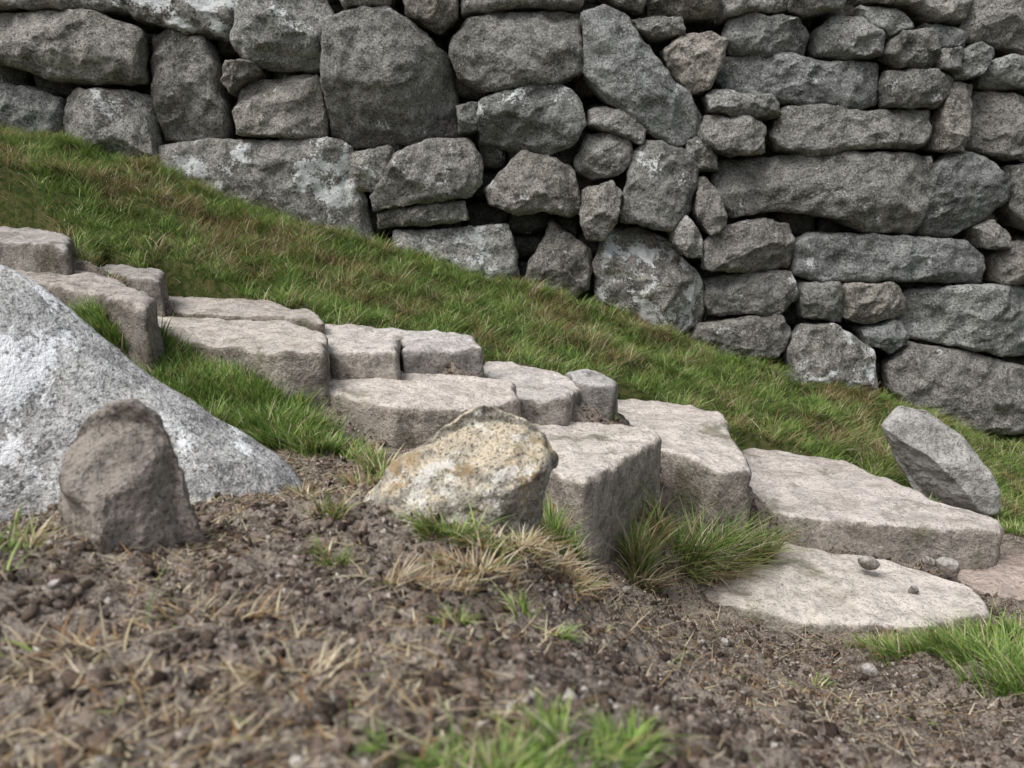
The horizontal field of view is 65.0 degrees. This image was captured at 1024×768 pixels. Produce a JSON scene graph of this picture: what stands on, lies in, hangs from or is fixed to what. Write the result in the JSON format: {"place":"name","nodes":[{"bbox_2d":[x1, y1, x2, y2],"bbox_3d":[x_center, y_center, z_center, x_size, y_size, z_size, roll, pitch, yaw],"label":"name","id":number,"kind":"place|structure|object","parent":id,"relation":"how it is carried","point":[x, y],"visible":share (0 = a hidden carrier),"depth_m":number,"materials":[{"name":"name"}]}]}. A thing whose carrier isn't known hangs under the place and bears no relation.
{"place":"outdoors","nodes":[
{"label":"outdoors","id":0,"kind":"place"},
{"bbox_2d":[0,137,1023,767],"bbox_3d":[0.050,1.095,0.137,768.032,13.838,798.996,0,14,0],"label":"ground","id":1,"kind":"structure","parent":0,"point":[16,195],"depth_m":1.08,"materials":[{"name":"soil"}]},
{"bbox_2d":[0,520,66,581],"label":"grass tuft","id":2,"kind":"object","parent":1,"relation":"on","point":[8,565],"visible":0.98,"depth_m":0.93,"materials":[{"name":"plant"}]},
{"bbox_2d":[0,496,71,552],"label":"grass tuft","id":3,"kind":"object","parent":1,"relation":"on","point":[14,541],"visible":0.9,"depth_m":1.02,"materials":[{"name":"green plant"}]},
{"bbox_2d":[0,226,77,274],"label":"stone step","id":4,"kind":"object","parent":1,"relation":"on","point":[45,251],"visible":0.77,"depth_m":2.55,"materials":[{"name":"stone"}]},
{"bbox_2d":[46,578,59,587],"bbox_3d":[-0.502,0.218,0.879,0.014,0.009,0.012,0,14,0],"label":"pebble","id":5,"kind":"object","parent":1,"relation":"on","point":[53,583],"visible":1,"depth_m":0.88,"materials":[{"name":"stone"}]},
{"bbox_2d":[0,601,145,691],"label":"grass tuft","id":6,"kind":"object","parent":1,"relation":"on","point":[24,645],"visible":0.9,"depth_m":0.78,"materials":[{"name":"beige plant"}]},
{"bbox_2d":[69,297,108,321],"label":"grass tuft","id":7,"kind":"object","parent":1,"relation":"on","point":[94,309],"visible":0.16,"depth_m":2.10,"materials":[{"name":"green plant"}]},
{"bbox_2d":[31,270,162,373],"bbox_3d":[-1.374,-0.206,2.475,1.308,0.275,0.313,9,16,32],"label":"stone step","id":8,"kind":"object","parent":1,"relation":"on","point":[137,314],"visible":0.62,"depth_m":2.08,"materials":[{"name":"stone"}]},
{"bbox_2d":[106,267,130,284],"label":"grass tuft","id":9,"kind":"object","parent":1,"relation":"on","point":[108,278],"visible":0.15,"depth_m":2.58,"materials":[{"name":"green plant"}]},
{"bbox_2d":[57,400,204,554],"bbox_3d":[-0.530,0.164,1.107,0.164,0.295,0.134,-11,18,-39],"label":"pointed stone","id":10,"kind":"object","parent":1,"relation":"on","point":[122,479],"visible":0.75,"depth_m":1.07,"materials":[{"name":"stone"}]},
{"bbox_2d":[102,264,169,318],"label":"stone step","id":11,"kind":"object","parent":1,"relation":"on","point":[150,281],"visible":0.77,"depth_m":2.60,"materials":[{"name":"stone"}]},
{"bbox_2d":[70,290,201,360],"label":"grass tuft","id":12,"kind":"object","parent":1,"relation":"on","point":[98,319],"visible":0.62,"depth_m":2.07,"materials":[{"name":"green plant"}]},
{"bbox_2d":[95,322,207,365],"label":"grass tuft","id":13,"kind":"object","parent":1,"relation":"on","point":[169,354],"visible":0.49,"depth_m":2.11,"materials":[{"name":"green plant"}]},
{"bbox_2d":[105,310,198,358],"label":"grass tuft","id":14,"kind":"object","parent":1,"relation":"on","point":[175,340],"visible":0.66,"depth_m":2.14,"materials":[{"name":"green plant"}]},
{"bbox_2d":[0,257,309,521],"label":"granite boulder","id":15,"kind":"object","parent":1,"relation":"on","point":[67,367],"visible":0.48,"depth_m":1.45,"materials":[{"name":"grey stone"}]},
{"bbox_2d":[126,350,228,404],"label":"grass tuft","id":16,"kind":"object","parent":1,"relation":"on","point":[185,383],"visible":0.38,"depth_m":2.02,"materials":[{"name":"green plant"}]},
{"bbox_2d":[142,338,230,388],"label":"grass tuft","id":17,"kind":"object","parent":1,"relation":"on","point":[179,366],"visible":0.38,"depth_m":2.06,"materials":[{"name":"green plant"}]},
{"bbox_2d":[153,373,261,431],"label":"grass tuft","id":18,"kind":"object","parent":1,"relation":"on","point":[218,414],"visible":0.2,"depth_m":1.95,"materials":[{"name":"green plant"}]},
{"bbox_2d":[148,340,289,414],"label":"grass tuft","id":19,"kind":"object","parent":1,"relation":"on","point":[212,387],"visible":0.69,"depth_m":2.04,"materials":[{"name":"green plant"}]},
{"bbox_2d":[121,579,323,634],"bbox_3d":[-0.320,0.244,0.889,0.232,0.047,0.124,0,14,0],"label":"grass tuft","id":20,"kind":"object","parent":1,"relation":"on","point":[213,618],"visible":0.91,"depth_m":0.88,"materials":[{"name":"beige plant"}]},
{"bbox_2d":[162,315,330,406],"bbox_3d":[-0.836,-0.049,2.393,0.946,0.272,0.384,8,16,30],"label":"stone step","id":21,"kind":"object","parent":1,"relation":"on","point":[291,355],"visible":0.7,"depth_m":2.11,"materials":[{"name":"stone"}]},
{"bbox_2d":[170,295,325,334],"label":"stone step","id":22,"kind":"object","parent":1,"relation":"on","point":[259,311],"visible":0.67,"depth_m":2.62,"materials":[{"name":"stone"}]},
{"bbox_2d":[209,364,335,416],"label":"grass tuft","id":23,"kind":"object","parent":1,"relation":"on","point":[276,393],"visible":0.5,"depth_m":2.03,"materials":[{"name":"green plant"}]},
{"bbox_2d":[201,379,354,449],"bbox_3d":[-0.586,0.075,1.973,0.365,0.145,0.322,13,19,43],"label":"grass tuft","id":24,"kind":"object","parent":1,"relation":"on","point":[293,416],"visible":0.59,"depth_m":1.97,"materials":[{"name":"green plant"}]},
{"bbox_2d":[230,410,335,448],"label":"grass tuft","id":25,"kind":"object","parent":1,"relation":"on","point":[299,428],"visible":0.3,"depth_m":1.90,"materials":[{"name":"green plant"}]},
{"bbox_2d":[200,633,376,704],"bbox_3d":[-0.191,0.247,0.702,0.153,0.042,0.102,-6,15,-24],"label":"grass tuft","id":26,"kind":"object","parent":1,"relation":"on","point":[256,673],"visible":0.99,"depth_m":0.70,"materials":[{"name":"beige plant"}]},
{"bbox_2d":[270,475,322,494],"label":"grass tuft","id":27,"kind":"object","parent":1,"relation":"on","point":[302,489],"visible":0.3,"depth_m":1.55,"materials":[{"name":"plant"}]},
{"bbox_2d":[263,419,382,457],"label":"grass tuft","id":28,"kind":"object","parent":1,"relation":"on","point":[313,445],"visible":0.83,"depth_m":1.85,"materials":[{"name":"green plant"}]},
{"bbox_2d":[300,533,358,570],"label":"grass tuft","id":29,"kind":"object","parent":1,"relation":"on","point":[320,551],"visible":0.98,"depth_m":1.06,"materials":[{"name":"green plant"}]},
{"bbox_2d":[300,486,365,519],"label":"grass tuft","id":30,"kind":"object","parent":1,"relation":"on","point":[332,512],"visible":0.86,"depth_m":1.26,"materials":[{"name":"green plant"}]},
{"bbox_2d":[334,441,388,463],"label":"grass tuft","id":31,"kind":"object","parent":1,"relation":"on","point":[364,451],"visible":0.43,"depth_m":1.82,"materials":[{"name":"green plant"}]},
{"bbox_2d":[324,322,402,380],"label":"stone step","id":32,"kind":"object","parent":1,"relation":"on","point":[363,352],"visible":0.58,"depth_m":2.23,"materials":[{"name":"stone"}]},
{"bbox_2d":[325,454,404,486],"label":"grass tuft","id":33,"kind":"object","parent":1,"relation":"on","point":[349,480],"visible":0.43,"depth_m":1.61,"materials":[{"name":"plant"}]},
{"bbox_2d":[342,438,404,478],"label":"grass tuft","id":34,"kind":"object","parent":1,"relation":"on","point":[368,462],"visible":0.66,"depth_m":1.64,"materials":[{"name":"green plant"}]},
{"bbox_2d":[338,711,453,767],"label":"grass tuft","id":35,"kind":"object","parent":1,"relation":"on","point":[385,741],"visible":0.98,"depth_m":0.58,"materials":[{"name":"green plant"}]},
{"bbox_2d":[348,323,482,378],"bbox_3d":[-0.342,-0.053,2.641,0.293,0.263,0.712,-8,16,-30],"label":"stone step","id":36,"kind":"object","parent":1,"relation":"on","point":[429,351],"visible":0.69,"depth_m":2.36,"materials":[{"name":"stone"}]},
{"bbox_2d":[323,548,517,603],"bbox_3d":[-0.110,0.259,1.038,0.266,0.084,0.155,-5,15,-21],"label":"grass tuft","id":37,"kind":"object","parent":1,"relation":"on","point":[459,587],"visible":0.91,"depth_m":1.05,"materials":[{"name":"beige plant"}]},
{"bbox_2d":[327,371,519,450],"bbox_3d":[-0.346,0.140,2.228,0.768,0.311,0.383,4,14,15],"label":"stone step","id":38,"kind":"object","parent":1,"relation":"on","point":[412,411],"visible":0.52,"depth_m":2.07,"materials":[{"name":"stone"}]},
{"bbox_2d":[386,498,507,543],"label":"grass tuft","id":39,"kind":"object","parent":1,"relation":"on","point":[426,527],"visible":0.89,"depth_m":1.20,"materials":[{"name":"green plant"}]},
{"bbox_2d":[418,598,488,625],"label":"grass tuft","id":40,"kind":"object","parent":1,"relation":"on","point":[460,617],"visible":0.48,"depth_m":0.91,"materials":[{"name":"green plant"}]},
{"bbox_2d":[362,399,558,540],"bbox_3d":[-0.102,0.198,1.368,0.369,0.323,0.179,0,14,0],"label":"lichened rock","id":41,"kind":"object","parent":1,"relation":"on","point":[482,455],"visible":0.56,"depth_m":1.32,"materials":[{"name":"stone"}]},
{"bbox_2d":[403,535,546,592],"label":"grass tuft","id":42,"kind":"object","parent":1,"relation":"on","point":[441,561],"visible":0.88,"depth_m":1.14,"materials":[{"name":"plant"}]},
{"bbox_2d":[426,518,527,556],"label":"grass tuft","id":43,"kind":"object","parent":1,"relation":"on","point":[485,545],"visible":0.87,"depth_m":1.19,"materials":[{"name":"plant"}]},
{"bbox_2d":[391,709,567,767],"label":"grass tuft","id":44,"kind":"object","parent":1,"relation":"on","point":[444,761],"visible":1,"depth_m":0.57,"materials":[{"name":"green plant"}]},
{"bbox_2d":[0,0,1023,435],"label":"dry stone wall","id":45,"kind":"structure","parent":1,"relation":"on","point":[820,192],"depth_m":3.90,"materials":[{"name":"stone"}]},
{"bbox_2d":[0,345,1023,767],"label":"peat crumbs","id":46,"kind":"object","parent":1,"relation":"on","point":[328,707],"visible":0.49,"depth_m":0.88,"materials":[{"name":"brown soil"}]},
{"bbox_2d":[0,329,1023,767],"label":"dry grass litter","id":47,"kind":"object","parent":1,"relation":"on","point":[288,721],"visible":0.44,"depth_m":0.73,"materials":[{"name":"beige plant"}]},
{"bbox_2d":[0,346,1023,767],"bbox_3d":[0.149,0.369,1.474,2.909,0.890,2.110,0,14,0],"label":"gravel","id":48,"kind":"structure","parent":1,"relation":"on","point":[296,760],"depth_m":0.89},
{"bbox_2d":[418,707,624,767],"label":"grass tuft","id":49,"kind":"object","parent":1,"relation":"on","point":[489,758],"visible":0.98,"depth_m":0.58,"materials":[{"name":"green plant"}]},
{"bbox_2d":[483,362,580,424],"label":"stone step","id":50,"kind":"object","parent":1,"relation":"on","point":[545,398],"visible":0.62,"depth_m":2.40,"materials":[{"name":"stone"}]},
{"bbox_2d":[488,585,592,643],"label":"grass tuft","id":51,"kind":"object","parent":1,"relation":"on","point":[512,610],"visible":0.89,"depth_m":1.08,"materials":[{"name":"green plant"}]},
{"bbox_2d":[471,519,619,602],"bbox_3d":[0.045,0.275,1.244,0.269,0.137,0.195,0,14,0],"label":"grass tuft","id":52,"kind":"object","parent":1,"relation":"on","point":[533,545],"visible":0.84,"depth_m":1.25,"materials":[{"name":"beige plant"}]},
{"bbox_2d":[533,491,594,556],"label":"grass tuft","id":53,"kind":"object","parent":1,"relation":"on","point":[548,517],"visible":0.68,"depth_m":1.63,"materials":[{"name":"green plant"}]},
{"bbox_2d":[474,685,666,767],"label":"grass tuft","id":54,"kind":"object","parent":1,"relation":"on","point":[598,745],"visible":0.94,"depth_m":0.60,"materials":[{"name":"green plant"}]},
{"bbox_2d":[529,526,620,597],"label":"grass tuft","id":55,"kind":"object","parent":1,"relation":"on","point":[596,580],"visible":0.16,"depth_m":1.37,"materials":[{"name":"plant"}]},
{"bbox_2d":[567,520,597,568],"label":"grass tuft","id":56,"kind":"object","parent":1,"relation":"on","point":[580,556],"visible":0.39,"depth_m":1.68,"materials":[{"name":"green plant"}]},
{"bbox_2d":[568,371,614,420],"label":"stone step","id":57,"kind":"object","parent":1,"relation":"on","point":[597,391],"visible":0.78,"depth_m":2.47,"materials":[{"name":"stone"}]},
{"bbox_2d":[524,417,662,566],"bbox_3d":[0.196,0.381,2.181,0.470,0.471,0.512,0,14,0],"label":"stone step","id":58,"kind":"object","parent":1,"relation":"on","point":[599,468],"visible":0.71,"depth_m":2.06,"materials":[{"name":"stone"}]},
{"bbox_2d":[610,414,620,421],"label":"grass tuft","id":59,"kind":"object","parent":1,"relation":"on","point":[615,418],"visible":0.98,"depth_m":2.47,"materials":[{"name":"green plant"}]},
{"bbox_2d":[622,585,632,594],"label":"pebble","id":60,"kind":"object","parent":1,"relation":"on","point":[629,591],"visible":0.89,"depth_m":1.75,"materials":[{"name":"stone"}]},
{"bbox_2d":[573,697,696,761],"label":"grass tuft","id":61,"kind":"object","parent":1,"relation":"on","point":[650,745],"visible":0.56,"depth_m":0.67,"materials":[{"name":"green plant"}]},
{"bbox_2d":[594,485,692,581],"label":"grass tuft","id":62,"kind":"object","parent":1,"relation":"on","point":[635,545],"visible":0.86,"depth_m":2.07,"materials":[{"name":"green plant"}]},
{"bbox_2d":[612,546,692,594],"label":"grass tuft","id":63,"kind":"object","parent":1,"relation":"on","point":[651,586],"visible":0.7,"depth_m":2.05,"materials":[{"name":"green plant"}]},
{"bbox_2d":[615,400,751,543],"bbox_3d":[0.514,0.290,2.750,0.529,0.323,0.823,0,14,0],"label":"stone step","id":64,"kind":"object","parent":1,"relation":"on","point":[702,459],"visible":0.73,"depth_m":2.45,"materials":[{"name":"stone"}]},
{"bbox_2d":[632,491,772,595],"bbox_3d":[0.474,0.429,2.194,0.468,0.281,0.346,-4,14,-17],"label":"grass tuft","id":65,"kind":"object","parent":1,"relation":"on","point":[706,579],"visible":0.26,"depth_m":2.19,"materials":[{"name":"green plant"}]},
{"bbox_2d":[628,476,784,581],"bbox_3d":[0.474,0.390,2.193,0.538,0.387,0.546,-9,16,-33],"label":"grass tuft","id":66,"kind":"object","parent":1,"relation":"on","point":[687,558],"visible":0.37,"depth_m":2.19,"materials":[{"name":"green plant"}]},
{"bbox_2d":[720,638,729,646],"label":"pebble","id":67,"kind":"object","parent":1,"relation":"on","point":[724,642],"visible":1,"depth_m":1.67,"materials":[{"name":"stone"}]},
{"bbox_2d":[654,494,810,586],"bbox_3d":[0.544,0.424,2.285,0.668,0.249,0.584,0,14,0],"label":"grass tuft","id":68,"kind":"object","parent":1,"relation":"on","point":[702,537],"visible":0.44,"depth_m":2.27,"materials":[{"name":"green plant"}]},
{"bbox_2d":[679,535,789,590],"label":"grass tuft","id":69,"kind":"object","parent":1,"relation":"on","point":[738,574],"visible":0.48,"depth_m":2.24,"materials":[{"name":"green plant"}]},
{"bbox_2d":[679,513,808,565],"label":"grass tuft","id":70,"kind":"object","parent":1,"relation":"on","point":[726,540],"visible":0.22,"depth_m":2.31,"materials":[{"name":"green plant"}]},
{"bbox_2d":[691,506,824,565],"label":"grass tuft","id":71,"kind":"object","parent":1,"relation":"on","point":[779,545],"visible":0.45,"depth_m":2.34,"materials":[{"name":"green plant"}]},
{"bbox_2d":[810,670,837,688],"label":"grass tuft","id":72,"kind":"object","parent":1,"relation":"on","point":[821,681],"visible":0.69,"depth_m":1.60,"materials":[{"name":"green plant"}]},
{"bbox_2d":[698,539,991,634],"bbox_3d":[0.821,0.646,2.288,0.942,0.220,0.496,5,14,19],"label":"stone step","id":73,"kind":"object","parent":1,"relation":"on","point":[820,592],"visible":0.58,"depth_m":2.16,"materials":[{"name":"stone"}]},
{"bbox_2d":[858,555,879,569],"bbox_3d":[1.009,0.506,2.272,0.058,0.038,0.047,0,14,0],"label":"pebble","id":74,"kind":"object","parent":73,"relation":"on","point":[866,562],"visible":1,"depth_m":2.25,"materials":[{"name":"stone"}]},
{"bbox_2d":[908,586,918,592],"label":"pebble","id":75,"kind":"object","parent":73,"relation":"on","point":[913,589],"visible":1,"depth_m":2.17,"materials":[{"name":"stone"}]},
{"bbox_2d":[921,556,935,566],"bbox_3d":[1.212,0.516,2.334,0.045,0.029,0.034,0,14,0],"label":"pebble","id":76,"kind":"object","parent":73,"relation":"on","point":[927,561],"visible":0.98,"depth_m":2.32,"materials":[{"name":"stone"}]},
{"bbox_2d":[934,556,959,574],"bbox_3d":[1.246,0.522,2.299,0.064,0.049,0.059,0,14,0],"label":"pebble","id":77,"kind":"object","parent":73,"relation":"on","point":[947,566],"visible":1,"depth_m":2.28,"materials":[{"name":"stone"}]},
{"bbox_2d":[859,663,878,677],"bbox_3d":[0.679,0.545,1.527,0.033,0.024,0.030,0,14,0],"label":"pebble","id":78,"kind":"object","parent":1,"relation":"on","point":[869,670],"visible":1,"depth_m":1.52,"materials":[{"name":"stone"}]},
{"bbox_2d":[833,625,911,649],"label":"grass tuft","id":79,"kind":"object","parent":1,"relation":"on","point":[865,643],"visible":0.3,"depth_m":1.89,"materials":[{"name":"green plant"}]},
{"bbox_2d":[740,449,1007,570],"bbox_3d":[1.132,0.462,2.776,0.748,0.284,0.768,0,14,0],"label":"stone step","id":80,"kind":"object","parent":1,"relation":"on","point":[853,507],"visible":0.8,"depth_m":2.49,"materials":[{"name":"stone"}]},
{"bbox_2d":[906,486,943,502],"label":"grass tuft","id":81,"kind":"object","parent":1,"relation":"on","point":[926,497],"visible":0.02,"depth_m":2.91,"materials":[{"name":"plant"}]},
{"bbox_2d":[858,619,1022,665],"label":"grass tuft","id":82,"kind":"object","parent":1,"relation":"on","point":[898,649],"visible":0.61,"depth_m":1.73,"materials":[{"name":"green plant"}]},
{"bbox_2d":[880,404,1002,514],"bbox_3d":[1.593,0.285,2.979,0.442,0.407,0.161,0,14,0],"label":"fallen wall stone","id":83,"kind":"object","parent":1,"relation":"on","point":[931,452],"visible":0.98,"depth_m":2.94,"materials":[{"name":"stone"}]},
{"bbox_2d":[907,608,1023,672],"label":"grass tuft","id":84,"kind":"object","parent":1,"relation":"on","point":[955,648],"visible":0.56,"depth_m":1.70,"materials":[{"name":"green plant"}]},
{"bbox_2d":[917,632,1023,702],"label":"grass tuft","id":85,"kind":"object","parent":1,"relation":"on","point":[1015,683],"visible":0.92,"depth_m":1.48,"materials":[{"name":"green plant"}]},
{"bbox_2d":[942,603,1023,647],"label":"grass tuft","id":86,"kind":"object","parent":1,"relation":"on","point":[1016,626],"visible":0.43,"depth_m":2.00,"materials":[{"name":"green plant"}]},
{"bbox_2d":[959,506,1019,520],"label":"grass tuft","id":87,"kind":"object","parent":1,"relation":"on","point":[1003,513],"visible":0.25,"depth_m":3.03,"materials":[{"name":"green plant"}]},
{"bbox_2d":[956,555,1023,600],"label":"stone step","id":88,"kind":"object","parent":1,"relation":"on","point":[1003,577],"visible":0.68,"depth_m":2.34,"materials":[{"name":"stone"}]},
{"bbox_2d":[965,429,1023,465],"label":"grass tuft","id":89,"kind":"object","parent":1,"relation":"on","point":[990,442],"visible":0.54,"depth_m":3.90,"materials":[{"name":"green plant"}]},
{"bbox_2d":[992,515,1023,537],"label":"grass tuft","id":90,"kind":"object","parent":1,"relation":"on","point":[1015,528],"visible":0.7,"depth_m":2.92,"materials":[{"name":"green plant"}]},
{"bbox_2d":[0,118,1023,525],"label":"grass","id":91,"kind":"structure","parent":0,"point":[290,288],"depth_m":3.44,"materials":[{"name":"green plant"}]}
]}

